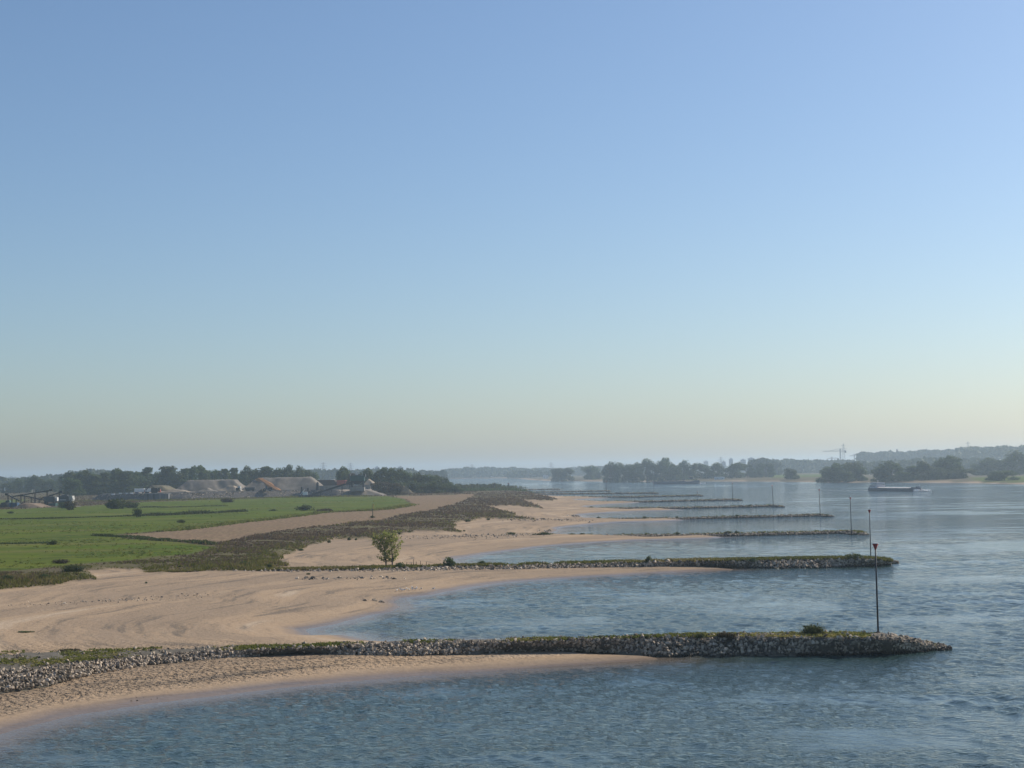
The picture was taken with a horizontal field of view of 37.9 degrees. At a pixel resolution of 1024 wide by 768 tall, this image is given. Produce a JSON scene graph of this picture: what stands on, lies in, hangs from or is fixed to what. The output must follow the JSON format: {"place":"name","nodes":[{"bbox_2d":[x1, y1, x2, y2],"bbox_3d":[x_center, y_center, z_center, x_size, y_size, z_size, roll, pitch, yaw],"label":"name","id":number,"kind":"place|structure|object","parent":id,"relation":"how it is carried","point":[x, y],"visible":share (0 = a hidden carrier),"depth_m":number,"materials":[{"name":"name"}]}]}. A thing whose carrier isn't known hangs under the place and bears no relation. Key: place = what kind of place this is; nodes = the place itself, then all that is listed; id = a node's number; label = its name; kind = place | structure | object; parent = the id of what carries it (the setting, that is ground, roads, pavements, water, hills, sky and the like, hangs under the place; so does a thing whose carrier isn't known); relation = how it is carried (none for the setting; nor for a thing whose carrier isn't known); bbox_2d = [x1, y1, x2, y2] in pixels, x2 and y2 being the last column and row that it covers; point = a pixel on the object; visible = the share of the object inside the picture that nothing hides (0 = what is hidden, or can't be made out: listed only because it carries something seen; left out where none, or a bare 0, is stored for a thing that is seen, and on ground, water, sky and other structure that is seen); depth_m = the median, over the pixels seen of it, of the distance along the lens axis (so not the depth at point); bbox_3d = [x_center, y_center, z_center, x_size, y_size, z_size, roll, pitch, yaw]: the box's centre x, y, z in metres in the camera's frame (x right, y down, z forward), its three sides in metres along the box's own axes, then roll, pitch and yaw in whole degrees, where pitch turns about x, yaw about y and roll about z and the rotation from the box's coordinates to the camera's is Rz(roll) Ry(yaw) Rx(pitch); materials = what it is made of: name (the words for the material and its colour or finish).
{"place":"outdoors","nodes":[
{"label":"outdoors","id":0,"kind":"place"},
{"bbox_2d":[0,496,408,570],"bbox_3d":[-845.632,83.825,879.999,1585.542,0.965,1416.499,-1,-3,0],"label":"meadow","id":1,"kind":"structure","parent":0,"point":[10,554],"depth_m":559.36,"materials":[{"name":"green plant"}]},
{"bbox_2d":[0,515,132,518],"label":"ditch growth","id":2,"kind":"object","parent":1,"relation":"on","point":[65,517],"visible":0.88,"depth_m":648.35,"materials":[{"name":"green plant"}]},
{"bbox_2d":[104,498,129,508],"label":"shrub","id":3,"kind":"object","parent":1,"relation":"on","point":[114,503],"visible":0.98,"depth_m":830.04,"materials":[{"name":"green plant"}]},
{"bbox_2d":[137,508,248,515],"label":"ditch growth","id":4,"kind":"object","parent":1,"relation":"on","point":[187,512],"visible":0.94,"depth_m":683.61,"materials":[{"name":"green plant"}]},
{"bbox_2d":[0,488,553,589],"bbox_3d":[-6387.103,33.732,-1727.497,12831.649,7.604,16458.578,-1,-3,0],"label":"rough bank","id":5,"kind":"structure","parent":0,"point":[135,566],"depth_m":461.40,"materials":[{"name":"plant"}]},
{"bbox_2d":[13,503,50,507],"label":"gravel heap","id":6,"kind":"object","parent":5,"relation":"on","point":[32,505],"visible":0.81,"depth_m":905.19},
{"bbox_2d":[26,475,41,491],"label":"leafy tree","id":7,"kind":"object","parent":5,"relation":"on","point":[31,481],"visible":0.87,"depth_m":1986.34,"materials":[{"name":"green plant"}]},
{"bbox_2d":[0,468,112,489],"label":"distant wood","id":8,"kind":"object","parent":5,"relation":"on","point":[3,480],"visible":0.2,"depth_m":2754.98,"materials":[{"name":"green plant"}]},
{"bbox_2d":[59,564,84,571],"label":"shrub","id":9,"kind":"object","parent":5,"relation":"on","point":[75,568],"visible":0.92,"depth_m":278.83,"materials":[{"name":"green plant"}]},
{"bbox_2d":[60,477,86,495],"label":"leafy tree","id":10,"kind":"object","parent":5,"relation":"on","point":[73,487],"visible":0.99,"depth_m":1473.70,"materials":[{"name":"green plant"}]},
{"bbox_2d":[73,470,93,494],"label":"leafy tree","id":11,"kind":"object","parent":5,"relation":"on","point":[85,477],"visible":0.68,"depth_m":1557.46,"materials":[{"name":"green plant"}]},
{"bbox_2d":[85,474,103,494],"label":"leafy tree","id":12,"kind":"object","parent":5,"relation":"on","point":[94,485],"visible":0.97,"depth_m":1554.35,"materials":[{"name":"green plant"}]},
{"bbox_2d":[98,472,114,493],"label":"leafy tree","id":13,"kind":"object","parent":5,"relation":"on","point":[105,481],"visible":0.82,"depth_m":1565.03,"materials":[{"name":"green plant"}]},
{"bbox_2d":[106,468,121,492],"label":"leafy tree","id":14,"kind":"object","parent":5,"relation":"on","point":[113,477],"visible":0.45,"depth_m":1546.12,"materials":[{"name":"green plant"}]},
{"bbox_2d":[111,470,135,492],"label":"leafy tree","id":15,"kind":"object","parent":5,"relation":"on","point":[124,481],"visible":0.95,"depth_m":1523.23,"materials":[{"name":"green plant"}]},
{"bbox_2d":[130,472,146,487],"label":"leafy tree","id":16,"kind":"object","parent":5,"relation":"on","point":[138,483],"visible":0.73,"depth_m":1541.62,"materials":[{"name":"green plant"}]},
{"bbox_2d":[139,467,159,487],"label":"leafy tree","id":17,"kind":"object","parent":5,"relation":"on","point":[151,479],"visible":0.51,"depth_m":1554.56,"materials":[{"name":"green plant"}]},
{"bbox_2d":[90,533,217,544],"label":"ditch growth","id":18,"kind":"object","parent":5,"relation":"on","point":[141,537],"visible":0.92,"depth_m":400.49,"materials":[{"name":"green plant"}]},
{"bbox_2d":[157,466,176,485],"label":"leafy tree","id":19,"kind":"object","parent":5,"relation":"on","point":[163,474],"visible":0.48,"depth_m":1563.30,"materials":[{"name":"green plant"}]},
{"bbox_2d":[167,470,183,488],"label":"leafy tree","id":20,"kind":"object","parent":5,"relation":"on","point":[171,477],"visible":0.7,"depth_m":1550.30,"materials":[{"name":"green plant"}]},
{"bbox_2d":[188,465,205,479],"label":"leafy tree","id":21,"kind":"object","parent":5,"relation":"on","point":[200,470],"visible":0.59,"depth_m":1524.99,"materials":[{"name":"green plant"}]},
{"bbox_2d":[81,495,377,500],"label":"ditch growth","id":22,"kind":"object","parent":5,"relation":"on","point":[236,498],"visible":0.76,"depth_m":1119.59,"materials":[{"name":"green plant"}]},
{"bbox_2d":[92,489,371,499],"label":"gravel yard","id":23,"kind":"structure","parent":5,"relation":"on","point":[215,495],"depth_m":1148.87,"materials":[{"name":"grey gravel"}]},
{"bbox_2d":[144,493,170,499],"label":"quay bay","id":24,"kind":"object","parent":23,"relation":"on","point":[157,496],"visible":0.64,"depth_m":1119.23,"materials":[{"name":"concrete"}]},
{"bbox_2d":[177,479,244,491],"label":"gravel heap","id":25,"kind":"object","parent":23,"relation":"on","point":[192,485],"visible":0.76,"depth_m":1219.98,"materials":[{"name":"beige gravel"}]},
{"bbox_2d":[241,477,322,490],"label":"gravel heap","id":26,"kind":"object","parent":23,"relation":"on","point":[290,483],"visible":0.84,"depth_m":1199.78,"materials":[{"name":"beige gravel"}]},
{"bbox_2d":[317,480,346,485],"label":"storage hall","id":27,"kind":"structure","parent":23,"relation":"on","point":[330,482],"depth_m":1316.83,"materials":[{"name":"metal"}]},
{"bbox_2d":[319,485,369,489],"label":"concrete wall","id":28,"kind":"structure","parent":23,"relation":"on","point":[345,487],"depth_m":1177.40,"materials":[{"name":"grey concrete"}]},
{"bbox_2d":[335,489,385,495],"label":"gravel heap","id":29,"kind":"object","parent":23,"relation":"on","point":[367,492],"visible":0.73,"depth_m":1150.84,"materials":[{"name":"beige gravel"}]},
{"bbox_2d":[349,474,365,490],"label":"loading hopper","id":30,"kind":"object","parent":29,"relation":"on","point":[358,479],"visible":1,"depth_m":1148.24,"materials":[{"name":"metal"}]},
{"bbox_2d":[239,465,254,485],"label":"leafy tree","id":31,"kind":"object","parent":5,"relation":"on","point":[246,479],"visible":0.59,"depth_m":1545.12,"materials":[{"name":"green plant"}]},
{"bbox_2d":[150,510,350,531],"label":"ditch growth","id":32,"kind":"object","parent":5,"relation":"on","point":[189,527],"visible":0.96,"depth_m":531.20,"materials":[{"name":"green plant"}]},
{"bbox_2d":[259,466,274,477],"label":"leafy tree","id":33,"kind":"object","parent":5,"relation":"on","point":[266,472],"visible":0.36,"depth_m":1550.82,"materials":[{"name":"green plant"}]},
{"bbox_2d":[0,488,556,588],"bbox_3d":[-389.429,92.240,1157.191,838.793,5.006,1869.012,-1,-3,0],"label":"weed cover","id":34,"kind":"object","parent":5,"relation":"on","point":[276,535],"visible":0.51,"depth_m":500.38,"materials":[{"name":"green plant"}]},
{"bbox_2d":[278,464,292,476],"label":"leafy tree","id":35,"kind":"object","parent":5,"relation":"on","point":[288,470],"visible":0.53,"depth_m":1552.51,"materials":[{"name":"green plant"}]},
{"bbox_2d":[338,503,418,511],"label":"ditch growth","id":36,"kind":"object","parent":5,"relation":"on","point":[392,507],"visible":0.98,"depth_m":698.94,"materials":[{"name":"green plant"}]},
{"bbox_2d":[404,480,423,492],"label":"leafy tree","id":37,"kind":"object","parent":5,"relation":"on","point":[413,486],"visible":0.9,"depth_m":1224.86,"materials":[{"name":"green plant"}]},
{"bbox_2d":[422,481,445,492],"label":"leafy tree","id":38,"kind":"object","parent":5,"relation":"on","point":[434,487],"visible":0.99,"depth_m":1223.29,"materials":[{"name":"green plant"}]},
{"bbox_2d":[452,481,527,488],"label":"ditch growth","id":39,"kind":"object","parent":5,"relation":"on","point":[489,485],"visible":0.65,"depth_m":1591.16,"materials":[{"name":"green plant"}]},
{"bbox_2d":[447,486,539,492],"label":"ditch growth","id":40,"kind":"object","parent":5,"relation":"on","point":[485,489],"visible":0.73,"depth_m":1385.01,"materials":[{"name":"green plant"}]},
{"bbox_2d":[128,494,473,541],"bbox_3d":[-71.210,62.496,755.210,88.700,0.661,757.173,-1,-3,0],"label":"stubble field","id":41,"kind":"structure","parent":0,"point":[240,530],"depth_m":536.29,"materials":[{"name":"beige plant"}]},
{"bbox_2d":[0,494,732,733],"bbox_3d":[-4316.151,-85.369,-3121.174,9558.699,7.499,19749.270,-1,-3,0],"label":"beach","id":42,"kind":"structure","parent":0,"point":[271,607],"depth_m":208.15,"materials":[{"name":"beige sand"}]},
{"bbox_2d":[8,593,235,606],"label":"scattered stones","id":43,"kind":"object","parent":42,"relation":"on","point":[118,600],"visible":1,"depth_m":225.31,"materials":[{"name":"stone"}]},
{"bbox_2d":[295,576,404,579],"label":"scattered stones","id":44,"kind":"object","parent":42,"relation":"on","point":[323,578],"visible":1,"depth_m":267.18,"materials":[{"name":"stone"}]},
{"bbox_2d":[368,532,394,565],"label":"young poplar","id":45,"kind":"object","parent":42,"relation":"on","point":[378,546],"visible":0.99,"depth_m":295.81,"materials":[{"name":"green plant"}]},
{"bbox_2d":[378,530,403,564],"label":"young poplar","id":46,"kind":"object","parent":42,"relation":"on","point":[391,545],"visible":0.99,"depth_m":295.55,"materials":[{"name":"green plant"}]},
{"bbox_2d":[0,630,951,693],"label":"stone groyne","id":47,"kind":"object","parent":42,"relation":"on","point":[24,671],"visible":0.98,"depth_m":157.72,"materials":[{"name":"grey stone"}]},
{"bbox_2d":[799,623,825,633],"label":"shrub","id":48,"kind":"object","parent":47,"relation":"on","point":[813,629],"visible":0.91,"depth_m":160.19,"materials":[{"name":"green plant"}]},
{"bbox_2d":[872,543,879,632],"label":"river beacon","id":49,"kind":"object","parent":47,"relation":"on","point":[875,545],"visible":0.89,"depth_m":160.60,"materials":[{"name":"paint"}]},
{"bbox_2d":[396,533,558,539],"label":"scattered stones","id":50,"kind":"object","parent":42,"relation":"on","point":[465,534],"visible":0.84,"depth_m":433.62,"materials":[{"name":"grey stone"}]},
{"bbox_2d":[143,555,898,571],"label":"stone groyne","id":51,"kind":"object","parent":42,"relation":"on","point":[804,561],"visible":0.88,"depth_m":294.16,"materials":[{"name":"grey stone"}]},
{"bbox_2d":[536,492,658,493],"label":"stone groyne","id":52,"kind":"object","parent":42,"relation":"on","point":[605,493],"visible":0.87,"depth_m":1237.60,"materials":[{"name":"grey stone"}]},
{"bbox_2d":[547,494,702,496],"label":"stone groyne","id":53,"kind":"object","parent":42,"relation":"on","point":[644,496],"visible":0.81,"depth_m":1071.96,"materials":[{"name":"grey stone"}]},
{"bbox_2d":[586,498,742,501],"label":"stone groyne","id":54,"kind":"object","parent":42,"relation":"on","point":[718,499],"visible":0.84,"depth_m":907.67,"materials":[{"name":"grey stone"}]},
{"bbox_2d":[490,529,868,536],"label":"stone groyne","id":55,"kind":"object","parent":42,"relation":"on","point":[806,532],"visible":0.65,"depth_m":437.11,"materials":[{"name":"grey stone"}]},
{"bbox_2d":[595,504,784,508],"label":"stone groyne","id":56,"kind":"object","parent":42,"relation":"on","point":[724,506],"visible":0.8,"depth_m":747.97,"materials":[{"name":"grey stone"}]},
{"bbox_2d":[608,513,833,519],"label":"stone groyne","id":57,"kind":"object","parent":42,"relation":"on","point":[762,516],"visible":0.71,"depth_m":589.73,"materials":[{"name":"grey stone"}]},
{"bbox_2d":[309,467,447,481],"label":"distant wood","id":58,"kind":"object","parent":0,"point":[325,474],"visible":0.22,"depth_m":3174.72,"materials":[{"name":"green plant"}]},
{"bbox_2d":[384,467,399,483],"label":"leafy tree","id":59,"kind":"object","parent":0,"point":[389,478],"visible":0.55,"depth_m":1299.30,"materials":[{"name":"green plant"}]},
{"bbox_2d":[0,478,1023,767],"bbox_3d":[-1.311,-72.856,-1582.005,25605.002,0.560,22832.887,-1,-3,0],"label":"water","id":60,"kind":"structure","parent":0,"point":[954,578],"depth_m":143.09,"materials":[{"name":"blue liquid"}]},
{"bbox_2d":[653,477,699,483],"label":"river barge","id":61,"kind":"object","parent":60,"relation":"on","point":[690,480],"visible":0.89,"depth_m":1937.82,"materials":[{"name":"beige paint"}]},
{"bbox_2d":[868,480,921,491],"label":"river barge","id":62,"kind":"object","parent":60,"relation":"on","point":[877,486],"visible":0.91,"depth_m":1130.22,"materials":[{"name":"metal"}]},
{"bbox_2d":[0,0,1023,477],"label":"sky","id":63,"kind":"structure","parent":0,"point":[426,235],"materials":[{"name":"blue"}]},
{"bbox_2d":[450,469,1023,483],"bbox_3d":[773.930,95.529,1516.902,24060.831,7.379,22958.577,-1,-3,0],"label":"bank","id":64,"kind":"structure","parent":0,"point":[813,477],"depth_m":2079.51,"materials":[{"name":"beige sand"}]},
{"bbox_2d":[506,470,552,478],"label":"distant wood","id":65,"kind":"object","parent":64,"relation":"on","point":[520,474],"visible":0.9,"depth_m":4211.85,"materials":[{"name":"green plant"}]},
{"bbox_2d":[441,465,628,478],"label":"distant wood","id":66,"kind":"object","parent":64,"relation":"on","point":[471,472],"visible":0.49,"depth_m":4799.90,"materials":[{"name":"green plant"}]},
{"bbox_2d":[559,467,574,480],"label":"leafy tree","id":67,"kind":"object","parent":64,"relation":"on","point":[569,471],"visible":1,"depth_m":2811.16,"materials":[{"name":"green plant"}]},
{"bbox_2d":[581,465,600,479],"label":"leafy tree","id":68,"kind":"object","parent":64,"relation":"on","point":[591,470],"visible":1,"depth_m":2823.35,"materials":[{"name":"green plant"}]},
{"bbox_2d":[601,461,617,481],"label":"leafy tree","id":69,"kind":"object","parent":64,"relation":"on","point":[607,468],"visible":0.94,"depth_m":2416.90,"materials":[{"name":"green plant"}]},
{"bbox_2d":[611,462,623,481],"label":"leafy tree","id":70,"kind":"object","parent":64,"relation":"on","point":[617,475],"visible":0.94,"depth_m":2413.06,"materials":[{"name":"green plant"}]},
{"bbox_2d":[638,458,654,481],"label":"leafy tree","id":71,"kind":"object","parent":64,"relation":"on","point":[647,469],"visible":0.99,"depth_m":2404.77,"materials":[{"name":"green plant"}]},
{"bbox_2d":[650,463,663,480],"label":"leafy tree","id":72,"kind":"object","parent":64,"relation":"on","point":[655,468],"visible":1,"depth_m":2400.58,"materials":[{"name":"green plant"}]},
{"bbox_2d":[657,457,672,479],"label":"leafy tree","id":73,"kind":"object","parent":64,"relation":"on","point":[665,463],"visible":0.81,"depth_m":2410.14,"materials":[{"name":"green plant"}]},
{"bbox_2d":[678,459,690,478],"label":"leafy tree","id":74,"kind":"object","parent":64,"relation":"on","point":[684,464],"visible":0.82,"depth_m":2406.93,"materials":[{"name":"green plant"}]},
{"bbox_2d":[686,463,698,478],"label":"leafy tree","id":75,"kind":"object","parent":64,"relation":"on","point":[691,471],"visible":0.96,"depth_m":2383.60,"materials":[{"name":"green plant"}]},
{"bbox_2d":[709,462,724,478],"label":"leafy tree","id":76,"kind":"object","parent":64,"relation":"on","point":[717,467],"visible":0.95,"depth_m":2389.71,"materials":[{"name":"green plant"}]},
{"bbox_2d":[727,462,745,477],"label":"leafy tree","id":77,"kind":"object","parent":64,"relation":"on","point":[736,469],"visible":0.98,"depth_m":2378.25,"materials":[{"name":"green plant"}]},
{"bbox_2d":[747,457,782,474],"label":"distant wood","id":78,"kind":"object","parent":64,"relation":"on","point":[777,467],"visible":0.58,"depth_m":3043.87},
{"bbox_2d":[755,463,775,477],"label":"leafy tree","id":79,"kind":"object","parent":64,"relation":"on","point":[770,469],"visible":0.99,"depth_m":2429.95,"materials":[{"name":"green plant"}]},
{"bbox_2d":[783,468,799,479],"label":"leafy tree","id":80,"kind":"object","parent":64,"relation":"on","point":[790,473],"visible":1,"depth_m":2041.67,"materials":[{"name":"green plant"}]},
{"bbox_2d":[772,458,875,472],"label":"distant wood","id":81,"kind":"object","parent":64,"relation":"on","point":[810,466],"visible":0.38,"depth_m":3672.53,"materials":[{"name":"green plant"}]},
{"bbox_2d":[815,466,836,482],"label":"leafy tree","id":82,"kind":"object","parent":64,"relation":"on","point":[824,471],"visible":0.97,"depth_m":1803.07,"materials":[{"name":"green plant"}]},
{"bbox_2d":[829,462,848,481],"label":"leafy tree","id":83,"kind":"object","parent":64,"relation":"on","point":[837,467],"visible":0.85,"depth_m":1791.81,"materials":[{"name":"green plant"}]},
{"bbox_2d":[838,470,855,481],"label":"leafy tree","id":84,"kind":"object","parent":64,"relation":"on","point":[846,475],"visible":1,"depth_m":1776.76,"materials":[{"name":"green plant"}]},
{"bbox_2d":[843,461,863,480],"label":"leafy tree","id":85,"kind":"object","parent":64,"relation":"on","point":[852,467],"visible":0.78,"depth_m":1795.91,"materials":[{"name":"green plant"}]},
{"bbox_2d":[869,467,888,481],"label":"leafy tree","id":86,"kind":"object","parent":64,"relation":"on","point":[875,472],"visible":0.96,"depth_m":1707.09,"materials":[{"name":"green plant"}]},
{"bbox_2d":[878,460,904,481],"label":"leafy tree","id":87,"kind":"object","parent":64,"relation":"on","point":[887,471],"visible":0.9,"depth_m":1702.05,"materials":[{"name":"green plant"}]},
{"bbox_2d":[894,471,913,481],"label":"leafy tree","id":88,"kind":"object","parent":64,"relation":"on","point":[905,475],"visible":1,"depth_m":1679.27,"materials":[{"name":"green plant"}]},
{"bbox_2d":[855,449,954,461],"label":"distant wood","id":89,"kind":"object","parent":64,"relation":"on","point":[889,455],"visible":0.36,"depth_m":4062.68,"materials":[{"name":"green plant"}]},
{"bbox_2d":[856,456,985,473],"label":"distant wood","id":90,"kind":"object","parent":64,"relation":"on","point":[965,464],"visible":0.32,"depth_m":2816.25,"materials":[{"name":"green plant"}]},
{"bbox_2d":[914,460,938,479],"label":"leafy tree","id":91,"kind":"object","parent":64,"relation":"on","point":[923,468],"visible":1,"depth_m":1681.79,"materials":[{"name":"green plant"}]},
{"bbox_2d":[943,455,963,471],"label":"leafy tree","id":92,"kind":"object","parent":64,"relation":"on","point":[953,462],"visible":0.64,"depth_m":1716.78,"materials":[{"name":"green plant"}]},
{"bbox_2d":[948,468,976,478],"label":"leafy tree","id":93,"kind":"object","parent":64,"relation":"on","point":[961,474],"visible":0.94,"depth_m":1685.87,"materials":[{"name":"green plant"}]},
{"bbox_2d":[974,457,997,474],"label":"leafy tree","id":94,"kind":"object","parent":64,"relation":"on","point":[988,466],"visible":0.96,"depth_m":2039.33,"materials":[{"name":"green plant"}]},
{"bbox_2d":[954,445,1023,469],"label":"distant wood","id":95,"kind":"object","parent":64,"relation":"on","point":[997,452],"visible":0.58,"depth_m":3570.67,"materials":[{"name":"green plant"}]},
{"bbox_2d":[995,456,1018,474],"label":"leafy tree","id":96,"kind":"object","parent":64,"relation":"on","point":[1006,462],"visible":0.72,"depth_m":2022.09,"materials":[{"name":"green plant"}]},
{"bbox_2d":[1004,450,1023,474],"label":"leafy tree","id":97,"kind":"object","parent":64,"relation":"on","point":[1018,457],"visible":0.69,"depth_m":2027.82,"materials":[{"name":"green plant"}]},
{"bbox_2d":[989,470,1020,480],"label":"leafy tree","id":98,"kind":"object","parent":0,"point":[999,475],"visible":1,"depth_m":1511.67,"materials":[{"name":"green plant"}]},
{"bbox_3d":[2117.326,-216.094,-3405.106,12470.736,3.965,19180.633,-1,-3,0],"label":"riverbed","id":99,"kind":"structure","parent":0,"visible":0},
{"bbox_2d":[620,464,635,481],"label":"leafy tree","id":100,"kind":"object","parent":99,"relation":"on","point":[625,472],"visible":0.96,"depth_m":2398.38,"materials":[{"name":"green plant"}]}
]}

